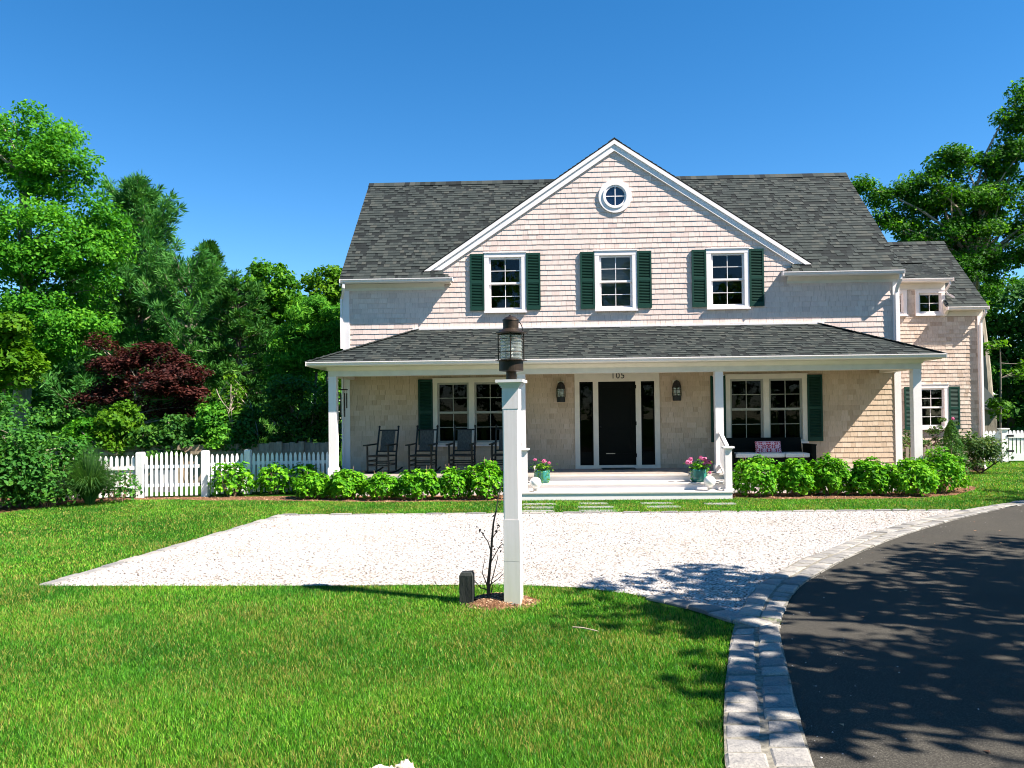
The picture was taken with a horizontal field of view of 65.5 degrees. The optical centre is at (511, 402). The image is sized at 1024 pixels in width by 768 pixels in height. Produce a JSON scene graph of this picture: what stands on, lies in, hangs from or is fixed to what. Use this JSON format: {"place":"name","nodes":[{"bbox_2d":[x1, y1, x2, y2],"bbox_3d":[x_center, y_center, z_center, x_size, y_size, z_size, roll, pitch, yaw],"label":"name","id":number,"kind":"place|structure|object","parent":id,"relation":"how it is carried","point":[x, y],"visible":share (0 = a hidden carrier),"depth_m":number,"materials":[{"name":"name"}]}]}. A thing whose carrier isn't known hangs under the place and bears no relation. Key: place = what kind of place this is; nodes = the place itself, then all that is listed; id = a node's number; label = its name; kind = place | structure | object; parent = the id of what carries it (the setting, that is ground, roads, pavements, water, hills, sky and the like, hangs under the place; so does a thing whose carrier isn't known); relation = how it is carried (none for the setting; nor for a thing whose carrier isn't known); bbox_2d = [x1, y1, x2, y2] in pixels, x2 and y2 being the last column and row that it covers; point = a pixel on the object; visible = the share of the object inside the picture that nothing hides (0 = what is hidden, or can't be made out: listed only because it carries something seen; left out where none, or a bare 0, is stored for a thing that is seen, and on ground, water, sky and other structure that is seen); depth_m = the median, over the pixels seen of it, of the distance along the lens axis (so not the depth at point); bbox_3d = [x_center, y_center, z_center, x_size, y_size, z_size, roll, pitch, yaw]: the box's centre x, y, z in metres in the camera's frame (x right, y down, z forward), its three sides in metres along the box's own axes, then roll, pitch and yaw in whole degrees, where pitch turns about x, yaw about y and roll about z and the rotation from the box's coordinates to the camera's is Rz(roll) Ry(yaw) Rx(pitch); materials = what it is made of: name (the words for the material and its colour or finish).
{"place":"outdoors","nodes":[
{"label":"outdoors","id":0,"kind":"place"},
{"bbox_2d":[39,445,131,504],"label":"ornamental grass","id":1,"kind":"object","parent":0,"point":[91,479],"depth_m":16.39,"materials":[{"name":"green plant"}]},
{"bbox_2d":[0,420,1023,767],"bbox_3d":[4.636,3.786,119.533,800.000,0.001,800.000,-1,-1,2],"label":"ground","id":2,"kind":"structure","parent":0,"point":[396,710],"depth_m":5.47,"materials":[{"name":"green plant"}]},
{"bbox_2d":[0,310,51,441],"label":"yellow green tree","id":3,"kind":"object","parent":2,"relation":"on","point":[22,364],"visible":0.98,"depth_m":19.34,"materials":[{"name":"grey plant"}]},
{"bbox_2d":[0,307,90,446],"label":"tree","id":4,"kind":"object","parent":2,"relation":"on","point":[53,427],"visible":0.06,"depth_m":42.69,"materials":[{"name":"green plant"}]},
{"bbox_2d":[0,99,140,443],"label":"maple tree","id":5,"kind":"object","parent":2,"relation":"on","point":[27,260],"visible":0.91,"depth_m":25.89,"materials":[{"name":"green plant"}]},
{"bbox_2d":[59,416,106,461],"bbox_3d":[-11.716,1.349,21.907,1.321,1.945,1.499,0,-1,-18],"label":"hedge shrub","id":6,"kind":"object","parent":2,"relation":"on","point":[79,430],"visible":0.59,"depth_m":21.57,"materials":[{"name":"green plant"}]},
{"bbox_2d":[30,292,158,426],"bbox_3d":[-21.113,-1.645,41.097,8.033,8.844,6.757,-1,-1,34],"label":"tree","id":7,"kind":"object","parent":2,"relation":"on","point":[61,372],"visible":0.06,"depth_m":39.49,"materials":[{"name":"green plant"}]},
{"bbox_2d":[90,399,146,457],"bbox_3d":[-10.818,1.106,21.833,1.410,2.419,1.294,-1,-1,2],"label":"hedge shrub","id":8,"kind":"object","parent":2,"relation":"on","point":[117,425],"visible":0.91,"depth_m":21.56,"materials":[{"name":"green plant"}]},
{"bbox_2d":[97,466,143,502],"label":"shrub","id":9,"kind":"object","parent":2,"relation":"on","point":[123,489],"visible":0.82,"depth_m":17.04,"materials":[{"name":"green plant"}]},
{"bbox_2d":[33,170,214,425],"bbox_3d":[-15.246,-3.567,33.106,7.369,12.230,8.285,-1,-1,2],"label":"white pine","id":10,"kind":"object","parent":2,"relation":"on","point":[137,197],"visible":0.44,"depth_m":31.86,"materials":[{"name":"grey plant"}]},
{"bbox_2d":[65,332,214,424],"bbox_3d":[-10.982,0.108,23.387,4.360,4.466,2.555,-1,-1,2],"label":"japanese maple","id":11,"kind":"object","parent":2,"relation":"on","point":[161,379],"visible":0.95,"depth_m":23.26,"materials":[{"name":"red plant"}]},
{"bbox_2d":[123,423,168,461],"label":"hedge shrub","id":12,"kind":"object","parent":2,"relation":"on","point":[146,440],"visible":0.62,"depth_m":21.46,"materials":[{"name":"green plant"}]},
{"bbox_2d":[144,451,198,495],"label":"garden gate","id":13,"kind":"structure","parent":2,"relation":"on","point":[162,480],"depth_m":18.01,"materials":[{"name":"white paint"}]},
{"bbox_2d":[151,413,207,456],"bbox_3d":[-9.019,1.282,21.724,1.661,2.019,1.611,-1,-1,2],"label":"hedge shrub","id":14,"kind":"object","parent":2,"relation":"on","point":[175,434],"visible":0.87,"depth_m":21.51,"materials":[{"name":"green plant"}]},
{"bbox_2d":[104,242,266,427],"bbox_3d":[-12.548,-1.848,31.164,6.336,8.658,6.951,-1,-1,2],"label":"white pine","id":15,"kind":"object","parent":2,"relation":"on","point":[178,275],"visible":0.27,"depth_m":30.50,"materials":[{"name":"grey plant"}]},
{"bbox_2d":[46,441,328,484],"bbox_3d":[-8.761,1.651,21.429,7.809,1.140,0.180,-1,-1,2],"label":"board fence","id":16,"kind":"object","parent":2,"relation":"on","point":[301,447],"visible":0.19,"depth_m":21.44,"materials":[{"name":"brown wood"}]},
{"bbox_2d":[154,238,267,425],"bbox_3d":[-15.057,-2.719,39.494,7.556,10.746,8.017,-1,-1,2],"label":"spruce tree","id":17,"kind":"object","parent":2,"relation":"on","point":[209,243],"visible":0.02,"depth_m":38.86,"materials":[{"name":"green plant"}]},
{"bbox_2d":[193,401,235,450],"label":"hedge shrub","id":18,"kind":"object","parent":2,"relation":"on","point":[212,419],"visible":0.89,"depth_m":21.52,"materials":[{"name":"green plant"}]},
{"bbox_2d":[207,374,252,428],"bbox_3d":[-7.759,0.736,22.007,1.196,3.081,0.946,-1,-1,2],"label":"airy shrub","id":19,"kind":"object","parent":2,"relation":"on","point":[235,388],"visible":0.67,"depth_m":21.97,"materials":[{"name":"green plant"}]},
{"bbox_2d":[208,459,256,495],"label":"hydrangea","id":20,"kind":"object","parent":2,"relation":"on","point":[240,478],"visible":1,"depth_m":18.03,"materials":[{"name":"green plant"}]},
{"bbox_2d":[161,277,317,444],"bbox_3d":[-9.893,-1.083,29.249,5.461,7.004,5.578,0,-1,-21],"label":"hemlock tree","id":21,"kind":"object","parent":2,"relation":"on","point":[223,323],"visible":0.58,"depth_m":28.35,"materials":[{"name":"green plant"}]},
{"bbox_2d":[222,407,267,454],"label":"hedge shrub","id":22,"kind":"object","parent":2,"relation":"on","point":[249,430],"visible":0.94,"depth_m":21.54,"materials":[{"name":"green plant"}]},
{"bbox_2d":[0,495,502,512],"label":"mulch bed","id":23,"kind":"object","parent":2,"relation":"on","point":[5,508],"visible":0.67,"depth_m":17.19,"materials":[{"name":"brown soil"}]},
{"bbox_2d":[11,463,85,507],"bbox_3d":[-9.492,1.665,16.281,1.339,1.001,1.280,0,-1,-40],"label":"shrub","id":24,"kind":"object","parent":23,"relation":"on","point":[68,491],"visible":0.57,"depth_m":16.01,"materials":[{"name":"green plant"}]},
{"bbox_2d":[0,391,114,507],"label":"lilac bush","id":25,"kind":"object","parent":23,"relation":"on","point":[24,455],"visible":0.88,"depth_m":16.02,"materials":[{"name":"green plant"}]},
{"bbox_2d":[48,452,145,498],"bbox_3d":[-9.259,1.644,17.768,1.986,1.036,0.183,0,-1,-12],"label":"picket fence","id":26,"kind":"object","parent":23,"relation":"on","point":[139,466],"visible":0.41,"depth_m":17.89,"materials":[{"name":"white paint"}]},
{"bbox_2d":[289,458,320,492],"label":"hydrangea","id":27,"kind":"object","parent":23,"relation":"on","point":[305,468],"visible":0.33,"depth_m":18.44,"materials":[{"name":"green plant"}]},
{"bbox_2d":[290,469,335,497],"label":"hydrangea","id":28,"kind":"object","parent":23,"relation":"on","point":[310,485],"visible":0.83,"depth_m":17.17,"materials":[{"name":"green plant"}]},
{"bbox_2d":[321,467,367,498],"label":"hydrangea","id":29,"kind":"object","parent":23,"relation":"on","point":[342,483],"visible":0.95,"depth_m":17.05,"materials":[{"name":"green plant"}]},
{"bbox_2d":[361,472,400,499],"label":"hydrangea","id":30,"kind":"object","parent":23,"relation":"on","point":[381,482],"visible":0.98,"depth_m":16.82,"materials":[{"name":"green plant"}]},
{"bbox_2d":[395,465,446,499],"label":"hydrangea","id":31,"kind":"object","parent":23,"relation":"on","point":[419,483],"visible":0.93,"depth_m":16.72,"materials":[{"name":"green plant"}]},
{"bbox_2d":[436,464,473,498],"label":"hydrangea","id":32,"kind":"object","parent":23,"relation":"on","point":[455,483],"visible":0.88,"depth_m":16.78,"materials":[{"name":"green plant"}]},
{"bbox_2d":[463,457,502,498],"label":"hydrangea","id":33,"kind":"object","parent":23,"relation":"on","point":[482,484],"visible":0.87,"depth_m":16.74,"materials":[{"name":"green plant"}]},
{"bbox_2d":[201,450,328,496],"bbox_3d":[-5.692,1.616,18.691,2.971,1.046,0.441,0,-1,-15],"label":"picket fence","id":34,"kind":"object","parent":2,"relation":"on","point":[249,457],"visible":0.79,"depth_m":18.70,"materials":[{"name":"white paint"}]},
{"bbox_2d":[230,257,305,426],"bbox_3d":[-11.012,-1.988,35.909,4.452,9.115,3.477,-1,-1,2],"label":"round tree","id":35,"kind":"object","parent":2,"relation":"on","point":[280,297],"visible":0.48,"depth_m":35.34,"materials":[{"name":"green plant"}]},
{"bbox_2d":[251,462,292,494],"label":"hydrangea","id":36,"kind":"object","parent":2,"relation":"on","point":[270,486],"visible":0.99,"depth_m":18.33,"materials":[{"name":"green plant"}]},
{"bbox_2d":[243,296,341,427],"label":"tree","id":37,"kind":"object","parent":2,"relation":"on","point":[321,377],"visible":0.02,"depth_m":47.16,"materials":[{"name":"green plant"}]},
{"bbox_2d":[257,373,341,468],"bbox_3d":[-5.807,0.721,22.336,2.599,3.097,1.934,-1,-1,2],"label":"privet bush","id":38,"kind":"object","parent":2,"relation":"on","point":[303,421],"visible":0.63,"depth_m":21.91,"materials":[{"name":"green plant"}]},
{"bbox_2d":[260,292,342,442],"bbox_3d":[-6.668,-0.646,25.970,3.051,5.967,2.400,-1,-1,2],"label":"tree","id":39,"kind":"object","parent":2,"relation":"on","point":[302,341],"visible":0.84,"depth_m":25.49,"materials":[{"name":"green plant"}]},
{"bbox_2d":[293,264,342,420],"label":"round tree","id":40,"kind":"object","parent":2,"relation":"on","point":[330,287],"visible":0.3,"depth_m":33.40,"materials":[{"name":"green plant"}]},
{"bbox_2d":[372,759,413,767],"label":"rock","id":41,"kind":"object","parent":2,"relation":"on","point":[405,763],"visible":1,"depth_m":3.87,"materials":[{"name":"white stone"}]},
{"bbox_2d":[459,570,474,604],"bbox_3d":[-0.422,1.733,7.456,0.126,0.304,0.125,-1,-1,7],"label":"stump post","id":42,"kind":"object","parent":2,"relation":"on","point":[466,587],"visible":0.96,"depth_m":7.40,"materials":[{"name":"grey wood"}]},
{"bbox_2d":[460,592,539,610],"bbox_3d":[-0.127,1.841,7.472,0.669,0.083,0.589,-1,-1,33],"label":"mulch mound","id":43,"kind":"object","parent":2,"relation":"on","point":[494,603],"visible":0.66,"depth_m":7.32,"materials":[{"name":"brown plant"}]},
{"bbox_2d":[474,480,503,595],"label":"sapling","id":44,"kind":"object","parent":43,"relation":"on","point":[488,583],"visible":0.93,"depth_m":7.48,"materials":[{"name":"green plant"}]},
{"bbox_2d":[495,315,526,605],"bbox_3d":[0.002,0.531,7.397,0.299,2.696,0.299,-1,-1,10],"label":"lamp post","id":45,"kind":"object","parent":43,"relation":"on","point":[511,385],"visible":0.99,"depth_m":7.32,"materials":[{"name":"paint"}]},
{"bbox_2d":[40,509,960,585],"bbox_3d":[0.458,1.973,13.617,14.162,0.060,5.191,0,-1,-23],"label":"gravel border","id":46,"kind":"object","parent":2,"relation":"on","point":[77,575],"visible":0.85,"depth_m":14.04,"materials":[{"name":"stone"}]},
{"bbox_2d":[52,511,954,612],"bbox_3d":[1.483,1.910,10.550,12.590,0.001,7.360,-1,-1,2],"label":"gravel area","id":47,"kind":"object","parent":2,"relation":"on","point":[719,573],"visible":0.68,"depth_m":10.11,"materials":[{"name":"white gravel"}]},
{"bbox_2d":[0,349,1023,438],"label":"treeline","id":48,"kind":"object","parent":2,"relation":"on","point":[51,432],"depth_m":81.63,"materials":[{"name":"green plant"}]},
{"bbox_2d":[74,470,979,503],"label":"mulch","id":49,"kind":"object","parent":2,"relation":"on","point":[428,498],"visible":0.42,"depth_m":17.00,"materials":[{"name":"brown wood"}]},
{"bbox_2d":[305,137,989,499],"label":"house","id":50,"kind":"structure","parent":2,"relation":"on","point":[625,285],"depth_m":19.61,"materials":[{"name":"brown wood"}]},
{"bbox_2d":[362,426,402,472],"bbox_3d":[-3.061,1.112,18.856,0.651,1.119,1.090,-1,-1,16],"label":"rocking chair","id":51,"kind":"object","parent":50,"relation":"on","point":[387,440],"visible":0.98,"depth_m":19.05,"materials":[{"name":"black wood"}]},
{"bbox_2d":[405,425,440,472],"bbox_3d":[-2.094,1.101,18.819,0.651,1.119,1.090,-1,-1,10],"label":"rocking chair","id":52,"kind":"object","parent":50,"relation":"on","point":[426,443],"visible":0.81,"depth_m":19.04,"materials":[{"name":"black wood"}]},
{"bbox_2d":[446,425,477,471],"bbox_3d":[-1.166,1.090,18.763,0.651,1.119,1.090,-1,-1,7],"label":"rocking chair","id":53,"kind":"object","parent":50,"relation":"on","point":[464,441],"visible":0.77,"depth_m":18.99,"materials":[{"name":"black wood"}]},
{"bbox_2d":[432,377,505,446],"bbox_3d":[-0.996,0.235,19.720,1.950,1.699,0.166,-1,-1,2],"label":"window","id":54,"kind":"structure","parent":50,"relation":"in","point":[464,403],"depth_m":19.75,"materials":[{"name":"white paint"}]},
{"bbox_2d":[489,424,502,464],"bbox_3d":[-0.167,1.078,18.725,0.651,1.119,1.090,-1,-1,7],"label":"rocking chair","id":55,"kind":"object","parent":50,"relation":"on","point":[495,454],"visible":0.28,"depth_m":18.97,"materials":[{"name":"black wood"}]},
{"bbox_2d":[483,252,526,312],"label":"window","id":56,"kind":"structure","parent":50,"relation":"in","point":[504,281],"depth_m":19.79,"materials":[{"name":"white paint"}]},
{"bbox_2d":[530,477,542,491],"bbox_3d":[0.493,1.722,16.737,0.243,0.312,0.243,0,-1,-38],"label":"globe lamp","id":57,"kind":"object","parent":50,"relation":"on","point":[535,483],"visible":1,"depth_m":16.66,"materials":[{"name":"white glass"}]},
{"bbox_2d":[529,458,557,483],"bbox_3d":[0.652,1.505,17.259,0.604,0.603,0.505,0,-1,-36],"label":"flower pot","id":58,"kind":"object","parent":50,"relation":"on","point":[543,476],"visible":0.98,"depth_m":17.16,"materials":[{"name":"teal ceramic"}]},
{"bbox_2d":[556,381,565,401],"bbox_3d":[1.196,-0.266,19.495,0.238,0.515,0.266,-1,-1,2],"label":"wall lantern","id":59,"kind":"object","parent":50,"relation":"attached to","point":[560,389],"depth_m":19.42,"materials":[{"name":"black paint"}]},
{"bbox_2d":[598,180,631,212],"bbox_3d":[2.544,-5.086,19.640,0.816,0.816,0.069,-1,-1,2],"label":"round window","id":60,"kind":"structure","parent":50,"relation":"in","point":[615,196],"depth_m":19.63,"materials":[{"name":"white paint"}]},
{"bbox_2d":[594,249,637,310],"bbox_3d":[2.562,-2.999,19.666,1.066,1.509,0.223,-1,-1,2],"label":"window","id":61,"kind":"structure","parent":50,"relation":"in","point":[615,270],"depth_m":19.69,"materials":[{"name":"white paint"}]},
{"bbox_2d":[598,381,636,464],"bbox_3d":[2.591,0.512,19.569,0.928,2.053,0.140,-1,-1,2],"label":"front door","id":62,"kind":"structure","parent":50,"relation":"in","point":[616,400],"depth_m":19.60,"materials":[{"name":"black paint"}]},
{"bbox_2d":[672,380,681,400],"bbox_3d":[4.009,-0.298,19.387,0.238,0.515,0.266,-1,-1,2],"label":"wall lantern","id":63,"kind":"object","parent":50,"relation":"attached to","point":[676,386],"depth_m":19.30,"materials":[{"name":"black paint"}]},
{"bbox_2d":[685,456,711,481],"bbox_3d":[4.002,1.453,17.148,0.616,0.623,0.434,-1,-1,14],"label":"flower pot","id":64,"kind":"object","parent":50,"relation":"on","point":[698,473],"visible":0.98,"depth_m":17.06,"materials":[{"name":"green ceramic"}]},
{"bbox_2d":[704,476,716,490],"bbox_3d":[4.120,1.680,16.597,0.243,0.312,0.243,0,-1,-38],"label":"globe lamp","id":65,"kind":"object","parent":50,"relation":"on","point":[709,482],"visible":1,"depth_m":16.52,"materials":[{"name":"white glass"}]},
{"bbox_2d":[705,247,750,309],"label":"window","id":66,"kind":"structure","parent":50,"relation":"in","point":[727,278],"depth_m":19.57,"materials":[{"name":"white paint"}]},
{"bbox_2d":[725,373,808,442],"bbox_3d":[6.205,0.151,19.443,1.990,1.699,0.166,-1,-1,2],"label":"window","id":67,"kind":"structure","parent":50,"relation":"in","point":[757,405],"depth_m":19.47,"materials":[{"name":"white paint"}]},
{"bbox_2d":[726,437,816,469],"bbox_3d":[6.048,1.200,18.733,1.980,0.731,0.720,-1,-1,2],"label":"bench","id":68,"kind":"object","parent":50,"relation":"on","point":[790,444],"visible":0.49,"depth_m":18.99,"materials":[{"name":"black paint"}]},
{"bbox_2d":[734,452,758,457],"bbox_3d":[5.478,1.238,18.734,0.558,0.124,0.543,-1,-1,2],"label":"seat cushion","id":69,"kind":"object","parent":68,"relation":"on","point":[744,454],"visible":0.73,"depth_m":18.47,"materials":[{"name":"white fabric"}]},
{"bbox_2d":[755,452,784,457],"bbox_3d":[6.048,1.232,18.712,0.558,0.124,0.543,-1,-1,2],"label":"seat cushion","id":70,"kind":"object","parent":68,"relation":"on","point":[774,455],"visible":0.73,"depth_m":18.45,"materials":[{"name":"white fabric"}]},
{"bbox_2d":[755,441,781,452],"bbox_3d":[6.038,1.056,18.776,0.599,0.291,0.170,-1,-1,2],"label":"throw pillow","id":71,"kind":"object","parent":70,"relation":"on","point":[767,446],"visible":0.87,"depth_m":18.73,"materials":[{"name":"fabric"}]},
{"bbox_2d":[782,452,809,457],"bbox_3d":[6.622,1.228,18.690,0.562,0.124,0.547,-1,-1,2],"label":"seat cushion","id":72,"kind":"object","parent":68,"relation":"on","point":[795,455],"visible":0.88,"depth_m":18.43,"materials":[{"name":"white fabric"}]},
{"bbox_2d":[899,290,907,315],"bbox_3d":[11.223,-2.912,23.958,0.947,0.792,1.070,-1,-1,2],"label":"window","id":73,"kind":"structure","parent":50,"relation":"in","point":[903,293],"depth_m":23.45,"materials":[{"name":"white paint"}]},
{"bbox_2d":[915,289,945,315],"bbox_3d":[12.327,-2.925,23.915,0.943,0.792,1.070,-1,-1,2],"label":"window","id":74,"kind":"structure","parent":50,"relation":"in","point":[925,304],"depth_m":23.47,"materials":[{"name":"white paint"}]},
{"bbox_2d":[922,384,948,429],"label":"window","id":75,"kind":"structure","parent":50,"relation":"in","point":[935,397],"depth_m":23.85,"materials":[{"name":"white paint"}]},
{"bbox_2d":[732,471,974,498],"bbox_3d":[9.301,1.990,19.936,4.337,0.001,11.100,-1,-1,38],"label":"mulch bed","id":76,"kind":"object","parent":2,"relation":"on","point":[854,496],"visible":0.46,"depth_m":16.75,"materials":[{"name":"brown soil"}]},
{"bbox_2d":[732,454,782,495],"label":"hydrangea","id":77,"kind":"object","parent":76,"relation":"on","point":[767,480],"visible":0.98,"depth_m":16.70,"materials":[{"name":"green plant"}]},
{"bbox_2d":[776,453,818,495],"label":"hydrangea","id":78,"kind":"object","parent":76,"relation":"on","point":[798,477],"visible":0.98,"depth_m":16.73,"materials":[{"name":"green plant"}]},
{"bbox_2d":[809,452,855,494],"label":"hydrangea","id":79,"kind":"object","parent":76,"relation":"on","point":[834,475],"visible":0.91,"depth_m":16.76,"materials":[{"name":"green plant"}]},
{"bbox_2d":[844,456,890,494],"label":"hydrangea","id":80,"kind":"object","parent":76,"relation":"on","point":[868,476],"visible":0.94,"depth_m":16.62,"materials":[{"name":"green plant"}]},
{"bbox_2d":[886,457,939,495],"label":"hydrangea","id":81,"kind":"object","parent":76,"relation":"on","point":[903,479],"visible":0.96,"depth_m":16.46,"materials":[{"name":"green plant"}]},
{"bbox_2d":[902,429,936,460],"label":"rose bush","id":82,"kind":"object","parent":76,"relation":"on","point":[908,440],"visible":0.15,"depth_m":22.23,"materials":[{"name":"green plant"}]},
{"bbox_2d":[924,417,965,452],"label":"rose bush","id":83,"kind":"object","parent":76,"relation":"on","point":[935,430],"visible":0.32,"depth_m":22.55,"materials":[{"name":"green plant"}]},
{"bbox_2d":[919,445,971,491],"bbox_3d":[9.317,1.450,17.286,1.082,1.046,1.011,0,-1,-38],"label":"hydrangea","id":84,"kind":"object","parent":76,"relation":"on","point":[950,464],"visible":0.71,"depth_m":17.04,"materials":[{"name":"green plant"}]},
{"bbox_2d":[850,77,1023,394],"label":"maple tree","id":85,"kind":"object","parent":2,"relation":"on","point":[977,253],"visible":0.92,"depth_m":33.57,"materials":[{"name":"green plant"}]},
{"bbox_2d":[935,420,972,473],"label":"arborvitae","id":86,"kind":"object","parent":2,"relation":"on","point":[951,431],"visible":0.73,"depth_m":21.54,"materials":[{"name":"green plant"}]},
{"bbox_2d":[953,428,1013,473],"bbox_3d":[13.116,1.398,22.420,1.667,1.338,1.498,-1,-1,2],"label":"rose bush","id":87,"kind":"object","parent":2,"relation":"on","point":[991,450],"visible":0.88,"depth_m":22.10,"materials":[{"name":"green plant"}]},
{"bbox_2d":[979,277,998,379],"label":"tree","id":88,"kind":"object","parent":2,"relation":"on","point":[989,316],"visible":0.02,"depth_m":40.76,"materials":[{"name":"green plant"}]},
{"bbox_2d":[985,428,1009,461],"bbox_3d":[15.817,1.472,27.279,2.281,1.160,0.280,-1,-1,2],"label":"picket fence","id":89,"kind":"object","parent":2,"relation":"on","point":[1001,434],"visible":0.26,"depth_m":27.15,"materials":[{"name":"white paint"}]},
{"bbox_2d":[1007,430,1023,460],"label":"garden gate","id":90,"kind":"structure","parent":89,"relation":"attached to","point":[1018,435],"depth_m":27.18,"materials":[{"name":"white paint"}]},
{"bbox_2d":[981,277,1023,444],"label":"tree","id":91,"kind":"object","parent":2,"relation":"on","point":[1007,324],"visible":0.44,"depth_m":41.03,"materials":[{"name":"green plant"}]},
{"bbox_2d":[983,339,1023,427],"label":"understory tree","id":92,"kind":"object","parent":2,"relation":"on","point":[999,412],"visible":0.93,"depth_m":30.92,"materials":[{"name":"green plant"}]},
{"bbox_2d":[997,275,1023,429],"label":"tree","id":93,"kind":"object","parent":2,"relation":"on","point":[1019,419],"visible":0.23,"depth_m":41.89,"materials":[{"name":"green plant"}]},
{"bbox_2d":[0,0,1023,400],"label":"sky","id":94,"kind":"structure","parent":0,"point":[273,122],"materials":[{"name":"blue"}]},
{"bbox_2d":[780,505,1023,767],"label":"driveway","id":95,"kind":"structure","parent":0,"point":[943,651],"depth_m":5.80,"materials":[{"name":"grey asphalt"}]},
{"bbox_2d":[724,502,1020,767],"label":"kerb base","id":96,"kind":"object","parent":95,"relation":"on","point":[762,738],"visible":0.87,"depth_m":5.19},
{"bbox_2d":[646,594,780,627],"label":"kerb","id":97,"kind":"structure","parent":96,"relation":"on","point":[718,612],"depth_m":6.96,"materials":[{"name":"stone"}]},
{"bbox_2d":[723,625,813,767],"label":"kerb","id":98,"kind":"structure","parent":96,"relation":"on","point":[778,703],"depth_m":4.68,"materials":[{"name":"stone"}]},
{"bbox_2d":[739,500,1023,619],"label":"kerb","id":99,"kind":"structure","parent":96,"relation":"on","point":[755,602],"depth_m":9.17,"materials":[{"name":"stone"}]},
{"bbox_2d":[984,387,1003,445],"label":"shed","id":100,"kind":"structure","parent":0,"point":[990,424],"depth_m":31.95,"materials":[{"name":"grey wood"}]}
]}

